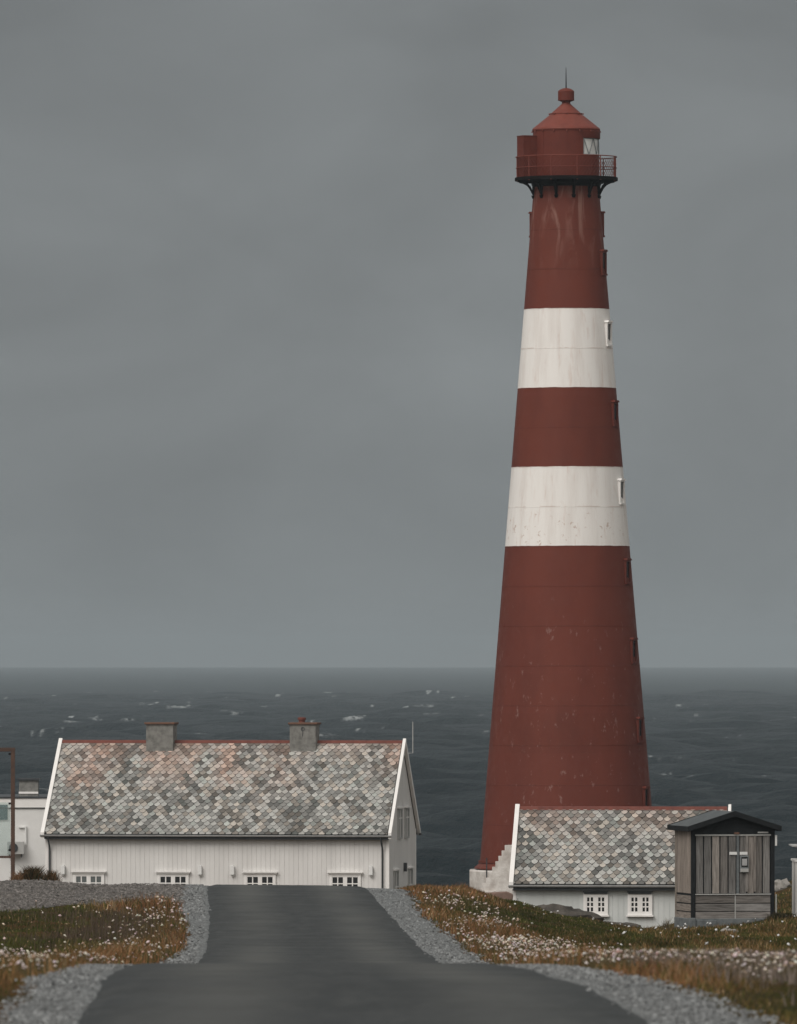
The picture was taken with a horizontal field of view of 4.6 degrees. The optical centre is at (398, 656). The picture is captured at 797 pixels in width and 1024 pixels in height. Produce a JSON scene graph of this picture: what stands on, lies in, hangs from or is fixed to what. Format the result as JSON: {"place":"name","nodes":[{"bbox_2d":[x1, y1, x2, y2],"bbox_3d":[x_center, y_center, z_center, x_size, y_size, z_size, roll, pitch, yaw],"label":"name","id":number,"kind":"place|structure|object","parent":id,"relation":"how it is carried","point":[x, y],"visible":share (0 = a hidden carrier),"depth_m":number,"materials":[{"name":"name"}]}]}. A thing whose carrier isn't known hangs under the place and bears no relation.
{"place":"outdoors","nodes":[
{"label":"outdoors","id":0,"kind":"place"},
{"bbox_2d":[78,884,646,1023],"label":"road","id":1,"kind":"structure","parent":0,"point":[302,954],"depth_m":71.66,"materials":[{"name":"grey asphalt"}]},
{"bbox_2d":[0,667,796,886],"bbox_3d":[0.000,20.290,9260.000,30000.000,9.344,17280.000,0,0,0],"label":"sea","id":2,"kind":"structure","parent":0,"point":[720,736],"depth_m":2706.60,"materials":[{"name":"liquid"}]},
{"bbox_2d":[0,880,796,1023],"bbox_3d":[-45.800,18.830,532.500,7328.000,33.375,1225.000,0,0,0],"label":"ground","id":3,"kind":"structure","parent":0,"point":[709,995],"depth_m":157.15,"materials":[{"name":"plant"}]},
{"bbox_2d":[0,778,47,880],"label":"flat roof building","id":4,"kind":"structure","parent":3,"relation":"on","point":[30,803],"depth_m":440.00,"materials":[{"name":"paint"}]},
{"bbox_2d":[0,881,183,911],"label":"gravel yard","id":5,"kind":"structure","parent":3,"relation":"on","point":[53,887],"depth_m":207.72,"materials":[{"name":"grey gravel"}]},
{"bbox_2d":[0,748,14,878],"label":"metal frame","id":6,"kind":"object","parent":5,"relation":"on","point":[5,849],"visible":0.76,"depth_m":222.97,"materials":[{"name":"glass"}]},
{"bbox_2d":[8,869,26,879],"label":"grass tuft","id":7,"kind":"object","parent":5,"relation":"on","point":[17,877],"visible":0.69,"depth_m":220.90,"materials":[{"name":"brown plant"}]},
{"bbox_2d":[11,864,51,880],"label":"grass tuft","id":8,"kind":"object","parent":5,"relation":"on","point":[35,874],"visible":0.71,"depth_m":221.66,"materials":[{"name":"green plant"}]},
{"bbox_2d":[43,868,62,881],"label":"grass tuft","id":9,"kind":"object","parent":5,"relation":"on","point":[54,877],"visible":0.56,"depth_m":222.76,"materials":[{"name":"brown plant"}]},
{"bbox_2d":[4,897,179,951],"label":"flowers","id":10,"kind":"object","parent":3,"relation":"on","point":[97,929],"visible":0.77,"depth_m":171.79,"materials":[{"name":"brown plant"}]},
{"bbox_2d":[6,885,209,1023],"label":"gravel shoulder","id":11,"kind":"object","parent":3,"relation":"on","point":[98,986],"visible":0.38,"depth_m":70.61},
{"bbox_2d":[40,717,421,888],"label":"white house","id":12,"kind":"structure","parent":3,"relation":"on","point":[162,804],"depth_m":403.95,"materials":[{"name":"stone"}]},
{"bbox_2d":[71,871,105,883],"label":"window","id":13,"kind":"structure","parent":12,"relation":"in","point":[87,877],"depth_m":403.71,"materials":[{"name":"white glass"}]},
{"bbox_2d":[155,871,190,885],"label":"window","id":14,"kind":"structure","parent":12,"relation":"in","point":[163,877],"depth_m":403.22,"materials":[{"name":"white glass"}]},
{"bbox_2d":[242,872,277,884],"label":"window","id":15,"kind":"structure","parent":12,"relation":"in","point":[250,878],"depth_m":402.72,"materials":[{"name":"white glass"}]},
{"bbox_2d":[327,872,362,886],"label":"window","id":16,"kind":"structure","parent":12,"relation":"in","point":[335,878],"depth_m":402.23,"materials":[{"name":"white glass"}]},
{"bbox_2d":[393,869,400,888],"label":"door","id":17,"kind":"structure","parent":12,"relation":"in","point":[395,871],"depth_m":403.81,"materials":[{"name":"white wood"}]},
{"bbox_2d":[397,807,404,838],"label":"window","id":18,"kind":"structure","parent":12,"relation":"in","point":[399,809],"depth_m":404.99,"materials":[{"name":"white wood"}]},
{"bbox_2d":[404,806,410,837],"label":"window","id":19,"kind":"structure","parent":12,"relation":"in","point":[407,808],"depth_m":406.97,"materials":[{"name":"white wood"}]},
{"bbox_2d":[408,866,414,886],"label":"door","id":20,"kind":"structure","parent":12,"relation":"in","point":[410,869],"depth_m":408.17,"materials":[{"name":"white wood"}]},
{"bbox_2d":[0,879,783,1023],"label":"loose gravel","id":21,"kind":"structure","parent":3,"relation":"on","point":[76,973],"depth_m":77.43,"materials":[{"name":"grey gravel"}]},
{"bbox_2d":[0,888,796,981],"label":"flowers","id":22,"kind":"object","parent":3,"relation":"on","point":[517,944],"visible":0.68,"depth_m":125.31,"materials":[{"name":"white plant"}]},
{"bbox_2d":[480,845,512,893],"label":"stone stairs","id":23,"kind":"structure","parent":3,"relation":"on","point":[497,880],"depth_m":482.40,"materials":[{"name":"stone"}]},
{"bbox_2d":[486,891,512,899],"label":"stone slab","id":24,"kind":"structure","parent":3,"relation":"on","point":[505,894],"depth_m":299.70,"materials":[{"name":"beige stone"}]},
{"bbox_2d":[469,78,651,889],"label":"lighthouse","id":25,"kind":"object","parent":3,"relation":"on","point":[567,724],"visible":0.92,"depth_m":497.65,"materials":[{"name":"paint"}]},
{"bbox_2d":[583,138,598,154],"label":"lantern window","id":26,"kind":"structure","parent":25,"relation":"in","point":[590,145],"depth_m":498.88,"materials":[{"name":"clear glass"}]},
{"bbox_2d":[601,211,604,236],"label":"window","id":27,"kind":"structure","parent":25,"relation":"in","point":[602,212],"depth_m":500.22,"materials":[{"name":"red paint"}]},
{"bbox_2d":[599,249,607,275],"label":"window","id":28,"kind":"structure","parent":25,"relation":"in","point":[603,252],"depth_m":499.24,"materials":[{"name":"red paint"}]},
{"bbox_2d":[604,320,612,346],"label":"window","id":29,"kind":"structure","parent":25,"relation":"in","point":[608,323],"depth_m":499.12,"materials":[{"name":"white glass"}]},
{"bbox_2d":[611,400,618,425],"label":"window","id":30,"kind":"structure","parent":25,"relation":"in","point":[614,403],"depth_m":498.76,"materials":[{"name":"red paint"}]},
{"bbox_2d":[618,478,625,504],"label":"window","id":31,"kind":"structure","parent":25,"relation":"in","point":[621,482],"depth_m":498.88,"materials":[{"name":"white glass"}]},
{"bbox_2d":[623,558,631,583],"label":"window","id":32,"kind":"structure","parent":25,"relation":"in","point":[627,561],"depth_m":498.63,"materials":[{"name":"red paint"}]},
{"bbox_2d":[629,638,637,663],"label":"window","id":33,"kind":"structure","parent":25,"relation":"in","point":[633,641],"depth_m":498.51,"materials":[{"name":"red paint"}]},
{"bbox_2d":[636,717,644,742],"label":"window","id":34,"kind":"structure","parent":25,"relation":"in","point":[639,720],"depth_m":498.27,"materials":[{"name":"red paint"}]},
{"bbox_2d":[642,786,649,805],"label":"window","id":35,"kind":"structure","parent":25,"relation":"in","point":[645,789],"depth_m":498.15,"materials":[{"name":"red paint"}]},
{"bbox_2d":[366,888,757,1023],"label":"gravel shoulder","id":36,"kind":"object","parent":3,"relation":"on","point":[424,928],"visible":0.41,"depth_m":75.30},
{"bbox_2d":[537,903,604,921],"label":"rock outcrop","id":37,"kind":"object","parent":3,"relation":"on","point":[570,911],"visible":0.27,"depth_m":308.33,"materials":[{"name":"grey stone"}]},
{"bbox_2d":[508,804,731,927],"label":"white outhouse","id":38,"kind":"structure","parent":3,"relation":"on","point":[612,863],"depth_m":331.45,"materials":[{"name":"stone"}]},
{"bbox_2d":[583,891,608,916],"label":"window","id":39,"kind":"structure","parent":38,"relation":"in","point":[596,902],"depth_m":330.71,"materials":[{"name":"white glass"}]},
{"bbox_2d":[626,891,653,916],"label":"window","id":40,"kind":"structure","parent":38,"relation":"in","point":[639,902],"depth_m":330.63,"materials":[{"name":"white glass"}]},
{"bbox_2d":[606,921,640,927],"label":"rock outcrop","id":41,"kind":"object","parent":3,"relation":"on","point":[628,924],"visible":0.22,"depth_m":312.03,"materials":[{"name":"grey stone"}]},
{"bbox_2d":[514,897,796,947],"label":"flowers","id":42,"kind":"object","parent":3,"relation":"on","point":[678,926],"visible":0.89,"depth_m":214.98,"materials":[{"name":"white plant"}]},
{"bbox_2d":[660,916,672,928],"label":"grass tuft","id":43,"kind":"object","parent":3,"relation":"on","point":[667,925],"visible":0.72,"depth_m":261.76,"materials":[{"name":"green plant"}]},
{"bbox_2d":[594,945,796,1005],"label":"flowers","id":44,"kind":"object","parent":3,"relation":"on","point":[775,973],"visible":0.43,"depth_m":76.93,"materials":[{"name":"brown plant"}]},
{"bbox_2d":[667,810,781,927],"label":"wooden hut","id":45,"kind":"object","parent":3,"relation":"on","point":[725,867],"visible":0.97,"depth_m":260.26,"materials":[{"name":"wood"}]},
{"bbox_2d":[721,928,737,931],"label":"boulder","id":46,"kind":"object","parent":3,"relation":"on","point":[723,929],"visible":0.26,"depth_m":213.87,"materials":[{"name":"grey stone"}]},
{"bbox_2d":[763,911,790,919],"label":"grass tuft","id":47,"kind":"object","parent":3,"relation":"on","point":[780,914],"visible":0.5,"depth_m":257.83,"materials":[{"name":"plant"}]},
{"bbox_2d":[775,878,791,891],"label":"boulder","id":48,"kind":"object","parent":3,"relation":"on","point":[782,884],"visible":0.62,"depth_m":329.80,"materials":[{"name":"grey stone"}]},
{"bbox_2d":[789,844,796,915],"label":"white shed","id":49,"kind":"structure","parent":3,"relation":"on","point":[794,885],"depth_m":262.77,"materials":[{"name":"grey wood"}]},
{"bbox_2d":[0,0,796,666],"label":"sky","id":50,"kind":"structure","parent":0,"point":[263,263],"materials":[{"name":"grey"}]},
{"bbox_2d":[457,884,486,894],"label":"grass tuft","id":51,"kind":"object","parent":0,"point":[474,889],"visible":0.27,"depth_m":235.83,"materials":[{"name":"brown plant"}]}
]}

